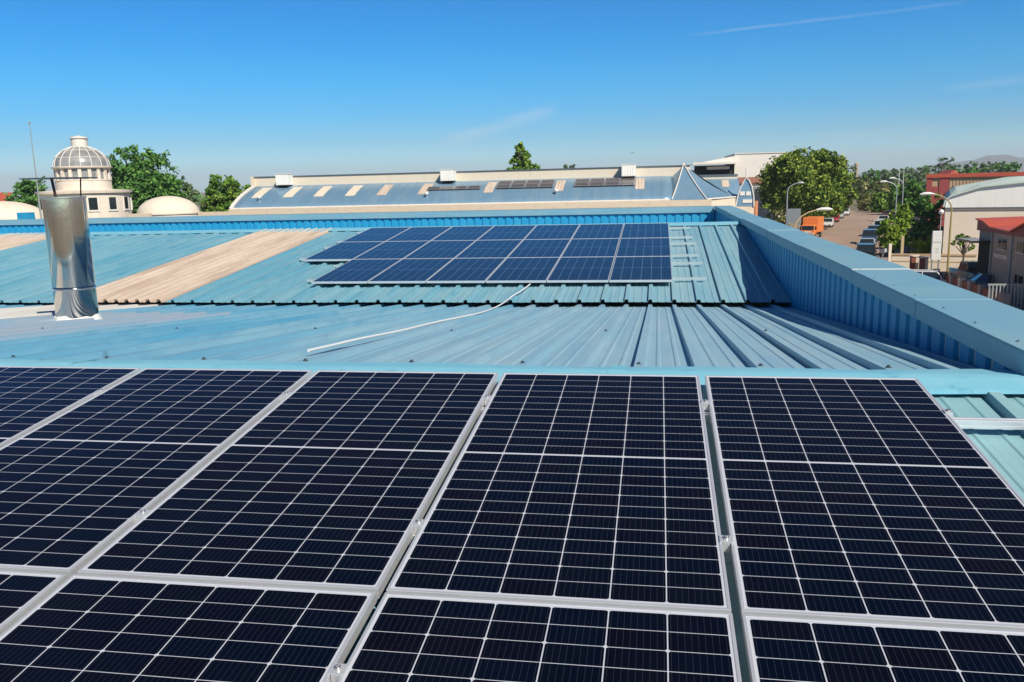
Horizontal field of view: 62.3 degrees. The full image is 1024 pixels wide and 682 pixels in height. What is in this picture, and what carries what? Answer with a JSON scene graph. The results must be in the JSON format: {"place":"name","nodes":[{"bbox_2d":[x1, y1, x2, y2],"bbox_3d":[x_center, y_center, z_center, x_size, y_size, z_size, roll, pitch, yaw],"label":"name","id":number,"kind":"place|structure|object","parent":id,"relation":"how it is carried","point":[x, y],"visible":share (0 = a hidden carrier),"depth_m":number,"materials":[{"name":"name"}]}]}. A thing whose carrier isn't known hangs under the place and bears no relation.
{"place":"outdoors","nodes":[
{"label":"outdoors","id":0,"kind":"place"},
{"bbox_2d":[0,201,42,219],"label":"domed shed","id":1,"kind":"structure","parent":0,"point":[9,210],"depth_m":79.14,"materials":[{"name":"white concrete"}]},
{"bbox_2d":[136,196,200,217],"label":"domed shed","id":2,"kind":"structure","parent":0,"point":[163,206],"depth_m":76.81,"materials":[{"name":"white concrete"}]},
{"bbox_2d":[14,176,942,253],"bbox_3d":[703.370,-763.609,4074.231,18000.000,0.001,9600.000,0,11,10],"label":"ground","id":3,"kind":"structure","parent":0,"point":[855,208],"depth_m":180.09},
{"bbox_2d":[3,176,48,206],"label":"broadleaf tree","id":4,"kind":"object","parent":3,"relation":"on","point":[26,189],"visible":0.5,"depth_m":108.89,"materials":[{"name":"green plant"}]},
{"bbox_2d":[17,212,34,218],"bbox_3d":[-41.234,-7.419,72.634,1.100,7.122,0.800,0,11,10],"label":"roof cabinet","id":5,"kind":"object","parent":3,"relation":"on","point":[26,215],"visible":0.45,"depth_m":71.69,"materials":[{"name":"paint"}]},
{"bbox_2d":[28,122,41,218],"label":"antenna mast","id":6,"kind":"object","parent":3,"relation":"on","point":[29,123],"visible":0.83,"depth_m":79.54,"materials":[{"name":"grey"}]},
{"bbox_2d":[34,135,132,218],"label":"domed pavilion","id":7,"kind":"structure","parent":3,"relation":"on","point":[79,157],"depth_m":84.31,"materials":[{"name":"white paint"}]},
{"bbox_2d":[87,197,99,211],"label":"window","id":8,"kind":"structure","parent":7,"relation":"in","point":[93,203],"depth_m":83.42,"materials":[{"name":"black glass"}]},
{"bbox_2d":[107,197,117,210],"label":"window","id":9,"kind":"structure","parent":7,"relation":"in","point":[112,201],"depth_m":84.78,"materials":[{"name":"black glass"}]},
{"bbox_2d":[105,144,188,213],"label":"broadleaf tree","id":10,"kind":"object","parent":3,"relation":"on","point":[143,181],"visible":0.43,"depth_m":98.06,"materials":[{"name":"green plant"}]},
{"bbox_2d":[128,211,228,216],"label":"wall","id":11,"kind":"structure","parent":3,"relation":"on","point":[206,214],"depth_m":66.76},
{"bbox_2d":[175,175,199,203],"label":"broadleaf tree","id":12,"kind":"object","parent":3,"relation":"on","point":[191,193],"visible":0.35,"depth_m":119.23,"materials":[{"name":"green plant"}]},
{"bbox_2d":[198,174,243,211],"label":"broadleaf tree","id":13,"kind":"object","parent":3,"relation":"on","point":[215,200],"visible":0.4,"depth_m":94.98,"materials":[{"name":"green plant"}]},
{"bbox_2d":[228,163,735,217],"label":"long hall","id":14,"kind":"structure","parent":3,"relation":"on","point":[674,186],"depth_m":56.48,"materials":[{"name":"blue metal"}]},
{"bbox_2d":[274,174,292,186],"bbox_3d":[-16.230,-11.395,60.419,1.000,1.020,0.950,0,11,10],"label":"roof vent box","id":15,"kind":"object","parent":14,"relation":"on","point":[284,180],"visible":1,"depth_m":60.02,"materials":[{"name":"white"}]},
{"bbox_2d":[439,169,456,182],"bbox_3d":[-4.388,-11.310,58.388,1.000,1.020,0.950,0,11,10],"label":"roof vent box","id":16,"kind":"object","parent":14,"relation":"on","point":[447,175],"visible":0.99,"depth_m":57.96,"materials":[{"name":"white"}]},
{"bbox_2d":[621,164,636,177],"bbox_3d":[7.764,-11.223,56.304,1.000,1.020,0.950,0,11,10],"label":"roof vent box","id":17,"kind":"object","parent":14,"relation":"on","point":[628,170],"visible":1,"depth_m":55.86,"materials":[{"name":"white"}]},
{"bbox_2d":[2,169,1010,203],"bbox_3d":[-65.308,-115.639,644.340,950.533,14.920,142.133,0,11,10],"label":"woods","id":18,"kind":"object","parent":3,"relation":"on","point":[198,196],"visible":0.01,"depth_m":624.62,"materials":[{"name":"green plant"}]},
{"bbox_2d":[0,206,1023,681],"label":"factory building","id":19,"kind":"structure","parent":3,"relation":"on","point":[766,296],"depth_m":9.29,"materials":[{"name":"paint"}]},
{"bbox_2d":[19,177,101,320],"bbox_3d":[-5.410,-1.069,10.328,0.850,1.825,0.850,0,11,10],"label":"chimney flue","id":20,"kind":"object","parent":19,"relation":"on","point":[69,247],"visible":0.87,"depth_m":10.16,"materials":[{"name":"silver metal"}]},
{"bbox_2d":[307,283,531,351],"bbox_3d":[-0.584,-0.408,10.132,0.175,0.630,8.462,1,11,12],"label":"power cable","id":21,"kind":"object","parent":19,"relation":"on","point":[347,341],"visible":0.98,"depth_m":7.78,"materials":[{"name":"white plastic"}]},
{"bbox_2d":[300,254,698,259],"bbox_3d":[-0.402,-1.625,16.456,7.876,0.042,0.044,0,16,10],"label":"mounting rail","id":22,"kind":"object","parent":19,"relation":"on","point":[684,255],"visible":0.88,"depth_m":15.82,"materials":[{"name":"silver metal"}]},
{"bbox_2d":[304,241,384,260],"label":"solar panel","id":23,"kind":"object","parent":22,"relation":"on","point":[344,251],"visible":0.91,"depth_m":17.44,"materials":[{"name":"blue glass"}]},
{"bbox_2d":[354,241,429,258],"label":"solar panel","id":24,"kind":"object","parent":22,"relation":"on","point":[394,249],"visible":0.86,"depth_m":17.37,"materials":[{"name":"blue glass"}]},
{"bbox_2d":[403,240,475,258],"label":"solar panel","id":25,"kind":"object","parent":22,"relation":"on","point":[440,249],"visible":0.88,"depth_m":17.18,"materials":[{"name":"blue glass"}]},
{"bbox_2d":[455,240,522,257],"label":"solar panel","id":26,"kind":"object","parent":22,"relation":"on","point":[491,248],"visible":0.87,"depth_m":17.01,"materials":[{"name":"blue glass"}]},
{"bbox_2d":[507,239,570,257],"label":"solar panel","id":27,"kind":"object","parent":22,"relation":"on","point":[535,248],"visible":0.91,"depth_m":16.84,"materials":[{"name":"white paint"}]},
{"bbox_2d":[561,238,619,256],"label":"solar panel","id":28,"kind":"object","parent":22,"relation":"on","point":[592,247],"visible":0.98,"depth_m":16.66,"materials":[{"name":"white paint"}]},
{"bbox_2d":[306,277,705,281],"bbox_3d":[-0.228,-1.042,14.385,6.886,0.042,0.044,0,16,10],"label":"mounting rail","id":29,"kind":"object","parent":19,"relation":"on","point":[673,278],"visible":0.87,"depth_m":13.84,"materials":[{"name":"silver metal"}]},
{"bbox_2d":[311,259,401,283],"bbox_3d":[-2.785,-1.286,15.469,1.004,0.039,2.068,0,16,10],"label":"solar panel","id":30,"kind":"object","parent":29,"relation":"on","point":[358,271],"visible":0.92,"depth_m":15.27,"materials":[{"name":"blue glass"}]},
{"bbox_2d":[368,258,453,283],"bbox_3d":[-1.781,-1.278,15.297,1.004,0.039,2.068,0,16,10],"label":"solar panel","id":31,"kind":"object","parent":29,"relation":"on","point":[413,271],"visible":0.94,"depth_m":15.12,"materials":[{"name":"blue glass"}]},
{"bbox_2d":[426,258,505,282],"bbox_3d":[-0.776,-1.271,15.124,1.004,0.039,2.068,0,16,10],"label":"solar panel","id":32,"kind":"object","parent":29,"relation":"on","point":[468,270],"visible":0.94,"depth_m":14.94,"materials":[{"name":"blue glass"}]},
{"bbox_2d":[486,257,559,282],"bbox_3d":[0.232,-1.264,14.952,1.004,0.039,2.068,0,16,10],"label":"solar panel","id":33,"kind":"object","parent":29,"relation":"on","point":[525,270],"visible":0.93,"depth_m":14.76,"materials":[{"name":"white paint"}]},
{"bbox_2d":[547,257,614,282],"bbox_3d":[1.234,-1.257,14.780,1.004,0.039,2.068,0,16,10],"label":"solar panel","id":34,"kind":"object","parent":29,"relation":"on","point":[579,269],"visible":1,"depth_m":14.58,"materials":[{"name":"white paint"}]},
{"bbox_2d":[609,256,671,281],"bbox_3d":[2.240,-1.250,14.607,1.004,0.039,2.068,0,16,10],"label":"solar panel","id":35,"kind":"object","parent":29,"relation":"on","point":[644,269],"visible":1,"depth_m":14.43,"materials":[{"name":"blue"}]},
{"bbox_2d":[324,242,695,248],"bbox_3d":[-0.185,-1.991,17.705,7.876,0.042,0.044,0,16,10],"label":"mounting rail","id":36,"kind":"object","parent":19,"relation":"on","point":[682,243],"visible":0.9,"depth_m":17.07,"materials":[{"name":"silver metal"}]},
{"bbox_2d":[616,238,670,256],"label":"solar panel","id":37,"kind":"object","parent":36,"relation":"on","point":[633,247],"visible":0.91,"depth_m":16.50,"materials":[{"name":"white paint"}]},
{"bbox_2d":[337,236,692,242],"bbox_3d":[-0.072,-2.206,18.441,7.846,0.042,0.044,0,16,10],"label":"mounting rail","id":38,"kind":"object","parent":19,"relation":"on","point":[674,237],"visible":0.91,"depth_m":17.81,"materials":[{"name":"silver metal"}]},
{"bbox_2d":[342,227,410,241],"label":"solar panel","id":39,"kind":"object","parent":38,"relation":"on","point":[377,234],"visible":0.89,"depth_m":19.52,"materials":[{"name":"blue glass"}]},
{"bbox_2d":[524,224,579,239],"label":"solar panel","id":40,"kind":"object","parent":38,"relation":"on","point":[553,232],"visible":0.88,"depth_m":18.84,"materials":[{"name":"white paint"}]},
{"bbox_2d":[572,224,623,238],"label":"solar panel","id":41,"kind":"object","parent":38,"relation":"on","point":[595,231],"visible":0.94,"depth_m":18.65,"materials":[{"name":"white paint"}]},
{"bbox_2d":[357,227,690,233],"bbox_3d":[0.145,-2.571,19.690,7.846,0.042,0.044,0,16,10],"label":"mounting rail","id":42,"kind":"object","parent":19,"relation":"on","point":[669,228],"visible":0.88,"depth_m":19.05,"materials":[{"name":"silver metal"}]},
{"bbox_2d":[387,226,451,240],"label":"solar panel","id":43,"kind":"object","parent":42,"relation":"on","point":[420,233],"visible":0.88,"depth_m":19.35,"materials":[{"name":"blue glass"}]},
{"bbox_2d":[431,226,493,240],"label":"solar panel","id":44,"kind":"object","parent":42,"relation":"on","point":[455,233],"visible":0.82,"depth_m":19.18,"materials":[{"name":"blue glass"}]},
{"bbox_2d":[478,225,536,239],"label":"solar panel","id":45,"kind":"object","parent":42,"relation":"on","point":[516,232],"visible":0.83,"depth_m":19.00,"materials":[{"name":"blue glass"}]},
{"bbox_2d":[621,223,668,237],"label":"solar panel","id":46,"kind":"object","parent":42,"relation":"on","point":[648,230],"visible":0.91,"depth_m":18.50,"materials":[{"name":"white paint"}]},
{"bbox_2d":[408,534,731,560],"bbox_3d":[-1.837,0.694,3.287,7.400,0.040,0.040,0,17,10],"label":"mounting rail","id":47,"kind":"object","parent":19,"relation":"on","point":[727,556],"depth_m":2.83,"materials":[{"name":"silver metal"}]},
{"bbox_2d":[0,366,140,447],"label":"solar panel","id":48,"kind":"object","parent":47,"relation":"on","point":[32,398],"visible":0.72,"depth_m":4.63,"materials":[{"name":"glass"}]},
{"bbox_2d":[0,368,313,578],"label":"solar panel","id":49,"kind":"object","parent":47,"relation":"on","point":[83,484],"visible":0.84,"depth_m":3.74,"materials":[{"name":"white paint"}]},
{"bbox_2d":[77,370,498,598],"bbox_3d":[-0.755,0.483,3.707,1.038,0.037,2.094,0,17,10],"label":"solar panel","id":50,"kind":"object","parent":47,"relation":"on","point":[326,479],"visible":0.9,"depth_m":3.31,"materials":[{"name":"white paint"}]},
{"bbox_2d":[411,519,425,533],"bbox_3d":[-0.333,0.659,3.023,0.045,0.048,0.044,0,17,10],"label":"panel clamp","id":51,"kind":"object","parent":47,"relation":"attached to","point":[417,523],"visible":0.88,"depth_m":3.01,"materials":[{"name":"silver metal"}]},
{"bbox_2d":[386,373,731,612],"bbox_3d":[0.294,0.491,3.526,1.038,0.036,2.094,0,17,10],"label":"solar panel","id":52,"kind":"object","parent":47,"relation":"on","point":[594,489],"visible":0.81,"depth_m":3.11,"materials":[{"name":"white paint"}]},
{"bbox_2d":[719,535,733,551],"bbox_3d":[0.714,0.672,2.825,0.045,0.048,0.044,0,17,10],"label":"panel clamp","id":53,"kind":"object","parent":47,"relation":"attached to","point":[726,540],"visible":0.91,"depth_m":2.81,"materials":[{"name":"silver metal"}]},
{"bbox_2d":[705,375,1023,630],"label":"solar panel","id":54,"kind":"object","parent":47,"relation":"on","point":[894,500],"visible":0.98,"depth_m":3.00,"materials":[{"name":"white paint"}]},
{"bbox_2d":[478,407,1023,429],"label":"mounting rail","id":55,"kind":"object","parent":19,"relation":"on","point":[990,423],"depth_m":3.79,"materials":[{"name":"silver metal"}]},
{"label":"rail","id":56,"kind":"object","parent":19,"relation":"on","visible":0},
{"bbox_2d":[0,570,66,634],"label":"solar panel","id":57,"kind":"object","parent":56,"relation":"on","point":[22,593],"visible":0.75,"depth_m":2.71,"materials":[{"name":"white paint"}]},
{"bbox_2d":[327,663,348,681],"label":"panel clamp","id":58,"kind":"object","parent":56,"relation":"attached to","point":[336,671],"visible":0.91,"depth_m":2.25,"materials":[{"name":"silver metal"}]},
{"bbox_2d":[506,142,539,169],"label":"broadleaf tree","id":59,"kind":"object","parent":3,"relation":"on","point":[523,161],"visible":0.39,"depth_m":112.96,"materials":[{"name":"green plant"}]},
{"bbox_2d":[699,168,754,213],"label":"arched wing","id":60,"kind":"structure","parent":3,"relation":"on","point":[743,193],"depth_m":56.85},
{"bbox_2d":[738,177,777,219],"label":"tiled annex","id":61,"kind":"object","parent":3,"relation":"on","point":[762,213],"visible":0.13,"depth_m":146.90,"materials":[{"name":"ceramic"}]},
{"bbox_2d":[772,209,789,225],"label":"bush","id":62,"kind":"object","parent":3,"relation":"on","point":[781,219],"visible":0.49,"depth_m":116.62,"materials":[{"name":"green plant"}]},
{"bbox_2d":[755,146,858,224],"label":"broadleaf tree","id":63,"kind":"object","parent":3,"relation":"on","point":[824,177],"visible":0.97,"depth_m":132.48,"materials":[{"name":"green plant"}]},
{"bbox_2d":[851,176,874,195],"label":"broadleaf tree","id":64,"kind":"object","parent":3,"relation":"on","point":[862,186],"visible":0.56,"depth_m":310.28,"materials":[{"name":"green plant"}]},
{"bbox_2d":[856,192,872,210],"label":"broadleaf tree","id":65,"kind":"object","parent":3,"relation":"on","point":[863,201],"visible":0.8,"depth_m":204.19,"materials":[{"name":"green plant"}]},
{"bbox_2d":[860,168,882,192],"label":"skyline tree","id":66,"kind":"object","parent":3,"relation":"on","point":[865,175],"visible":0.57,"depth_m":309.86,"materials":[{"name":"green plant"}]},
{"bbox_2d":[868,192,893,212],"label":"broadleaf tree","id":67,"kind":"object","parent":3,"relation":"on","point":[877,205],"visible":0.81,"depth_m":194.30,"materials":[{"name":"green plant"}]},
{"bbox_2d":[870,181,893,196],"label":"broadleaf tree","id":68,"kind":"object","parent":3,"relation":"on","point":[878,187],"visible":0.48,"depth_m":245.11,"materials":[{"name":"green plant"}]},
{"bbox_2d":[880,169,898,185],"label":"skyline tree","id":69,"kind":"object","parent":3,"relation":"on","point":[886,176],"visible":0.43,"depth_m":331.99,"materials":[{"name":"green plant"}]},
{"bbox_2d":[874,210,910,253],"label":"broadleaf tree","id":70,"kind":"object","parent":3,"relation":"on","point":[895,231],"visible":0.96,"depth_m":89.64,"materials":[{"name":"green plant"}]},
{"bbox_2d":[883,183,906,209],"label":"broadleaf tree","id":71,"kind":"object","parent":3,"relation":"on","point":[891,202],"visible":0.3,"depth_m":180.36,"materials":[{"name":"green plant"}]},
{"bbox_2d":[889,202,914,227],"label":"broadleaf tree","id":72,"kind":"object","parent":3,"relation":"on","point":[907,213],"visible":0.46,"depth_m":108.08,"materials":[{"name":"green plant"}]},
{"bbox_2d":[890,166,915,185],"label":"skyline tree","id":73,"kind":"object","parent":3,"relation":"on","point":[901,175],"visible":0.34,"depth_m":355.57,"materials":[{"name":"green plant"}]},
{"bbox_2d":[897,178,925,211],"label":"broadleaf tree","id":74,"kind":"object","parent":3,"relation":"on","point":[913,190],"visible":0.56,"depth_m":151.58,"materials":[{"name":"green plant"}]},
{"bbox_2d":[909,255,919,268],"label":"gate pillar","id":75,"kind":"structure","parent":3,"relation":"on","point":[914,261],"depth_m":68.36,"materials":[{"name":"red brick"}]},
{"bbox_2d":[901,166,927,189],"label":"skyline tree","id":76,"kind":"object","parent":3,"relation":"on","point":[921,175],"visible":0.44,"depth_m":308.00,"materials":[{"name":"green plant"}]},
{"bbox_2d":[908,235,931,253],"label":"bush","id":77,"kind":"object","parent":3,"relation":"on","point":[919,245],"visible":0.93,"depth_m":85.90,"materials":[{"name":"green plant"}]},
{"bbox_2d":[909,193,944,253],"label":"broadleaf tree","id":78,"kind":"object","parent":3,"relation":"on","point":[925,209],"visible":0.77,"depth_m":93.58,"materials":[{"name":"green plant"}]},
{"bbox_2d":[919,165,941,186],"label":"skyline tree","id":79,"kind":"object","parent":3,"relation":"on","point":[928,171],"visible":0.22,"depth_m":329.68,"materials":[{"name":"green plant"}]},
{"bbox_2d":[891,253,976,271],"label":"boundary wall","id":80,"kind":"structure","parent":3,"relation":"on","point":[903,259],"depth_m":74.13,"materials":[{"name":"paint"}]},
{"bbox_2d":[934,156,954,172],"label":"skyline tree","id":81,"kind":"object","parent":3,"relation":"on","point":[943,166],"visible":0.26,"depth_m":351.15,"materials":[{"name":"green plant"}]},
{"bbox_2d":[950,233,974,260],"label":"broadleaf tree","id":82,"kind":"object","parent":3,"relation":"on","point":[963,251],"visible":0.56,"depth_m":70.78,"materials":[{"name":"green plant"}]},
{"bbox_2d":[963,161,988,172],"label":"skyline tree","id":83,"kind":"object","parent":3,"relation":"on","point":[974,168],"visible":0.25,"depth_m":326.45,"materials":[{"name":"green plant"}]},
{"bbox_2d":[993,161,1021,171],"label":"skyline tree","id":84,"kind":"object","parent":3,"relation":"on","point":[1008,166],"visible":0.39,"depth_m":302.32,"materials":[{"name":"green plant"}]},
{"bbox_2d":[0,0,1023,196],"label":"sky","id":85,"kind":"structure","parent":0,"point":[243,90],"materials":[{"name":"blue"}]},
{"bbox_2d":[692,152,789,216],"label":"white block","id":86,"kind":"structure","parent":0,"point":[740,163],"depth_m":160.83,"materials":[{"name":"paint"}]},
{"bbox_2d":[800,228,907,261],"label":"pavement","id":87,"kind":"structure","parent":0,"point":[896,251],"depth_m":92.54,"materials":[{"name":"concrete"}]},
{"bbox_2d":[933,269,1009,304],"bbox_3d":[30.598,-3.323,57.109,0.400,1.650,14.418,1,11,11],"label":"street fence","id":88,"kind":"object","parent":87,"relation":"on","point":[971,286],"visible":0.38,"depth_m":55.74,"materials":[{"name":"red brick"}]},
{"bbox_2d":[816,211,894,257],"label":"road","id":89,"kind":"structure","parent":0,"point":[847,230],"depth_m":137.54,"materials":[{"name":"concrete"}]},
{"bbox_2d":[786,209,800,228],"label":"street sign","id":90,"kind":"object","parent":89,"relation":"on","point":[793,215],"visible":0.76,"depth_m":80.27,"materials":[{"name":"grey"}]},
{"bbox_2d":[799,216,823,236],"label":"box truck","id":91,"kind":"object","parent":89,"relation":"on","point":[813,225],"visible":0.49,"depth_m":118.25,"materials":[{"name":"orange paint"}]},
{"bbox_2d":[856,243,876,256],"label":"parked car","id":92,"kind":"object","parent":89,"relation":"on","point":[869,248],"visible":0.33,"depth_m":83.70,"materials":[{"name":"blue paint"}]},
{"bbox_2d":[860,229,877,244],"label":"parked car","id":93,"kind":"object","parent":89,"relation":"on","point":[868,233],"visible":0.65,"depth_m":105.97,"materials":[{"name":"blue paint"}]},
{"bbox_2d":[909,269,945,281],"bbox_3d":[31.005,-4.450,62.496,3.940,1.483,2.060,5,12,29],"label":"parked car","id":94,"kind":"object","parent":89,"relation":"on","point":[935,274],"visible":0.13,"depth_m":61.87,"materials":[{"name":"grey paint"}]},
{"bbox_2d":[858,154,1023,176],"bbox_3d":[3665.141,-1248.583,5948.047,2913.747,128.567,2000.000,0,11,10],"label":"hills","id":95,"kind":"structure","parent":0,"point":[1009,159],"depth_m":5720.47,"materials":[{"name":"plant"}]},
{"bbox_2d":[926,172,1023,235],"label":"red tan warehouse","id":96,"kind":"structure","parent":0,"point":[942,184],"depth_m":117.81,"materials":[{"name":"metal"}]},
{"bbox_2d":[942,176,1023,259],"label":"white hall","id":97,"kind":"structure","parent":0,"point":[998,197],"depth_m":80.65,"materials":[{"name":"grey"}]},
{"bbox_2d":[1011,302,1022,309],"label":"yard paving","id":98,"kind":"structure","parent":0,"point":[1015,305],"depth_m":54.04,"materials":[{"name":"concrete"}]},
{"bbox_2d":[919,256,928,269],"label":"gate pillar","id":99,"kind":"structure","parent":98,"relation":"on","point":[923,262],"depth_m":67.14,"materials":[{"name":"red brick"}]},
{"bbox_2d":[930,231,941,269],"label":"sign totem","id":100,"kind":"object","parent":98,"relation":"on","point":[936,243],"visible":0.84,"depth_m":65.84,"materials":[{"name":"grey"}]},
{"bbox_2d":[920,192,952,271],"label":"street lamp","id":101,"kind":"object","parent":98,"relation":"on","point":[949,240],"visible":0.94,"depth_m":65.14,"materials":[{"name":"grey"}]},
{"bbox_2d":[948,260,977,278],"bbox_3d":[35.334,-5.256,64.980,2.140,1.753,4.926,-1,11,2],"label":"parked car","id":102,"kind":"object","parent":98,"relation":"on","point":[966,269],"visible":0.39,"depth_m":64.50,"materials":[{"name":"grey paint"}]},
{"bbox_2d":[966,272,993,288],"bbox_3d":[33.822,-3.997,59.241,4.426,1.443,2.100,2,11,20],"label":"parked car","id":103,"kind":"object","parent":98,"relation":"on","point":[985,278],"visible":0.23,"depth_m":58.77,"materials":[{"name":"grey paint"}]},
{"bbox_2d":[956,216,1023,305],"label":"red roofed workshop","id":104,"kind":"structure","parent":98,"relation":"on","point":[1000,240],"depth_m":57.56,"materials":[{"name":"red"}]},
{"bbox_2d":[988,284,1023,310],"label":"yard gate","id":105,"kind":"structure","parent":98,"relation":"on","point":[1007,292],"depth_m":50.17,"materials":[{"name":"grey"}]},
{"label":"rail","id":106,"kind":"object","parent":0,"visible":0},
{"bbox_2d":[0,574,376,681],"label":"solar panel","id":107,"kind":"object","parent":106,"relation":"on","point":[83,628],"visible":1,"depth_m":2.46,"materials":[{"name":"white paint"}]},
{"bbox_2d":[337,592,741,681],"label":"solar panel","id":108,"kind":"object","parent":106,"relation":"on","point":[405,637],"visible":1,"depth_m":2.34,"materials":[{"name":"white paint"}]},
{"bbox_2d":[742,614,1023,681],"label":"solar panel","id":109,"kind":"object","parent":106,"relation":"on","point":[788,649],"visible":1,"depth_m":2.24,"materials":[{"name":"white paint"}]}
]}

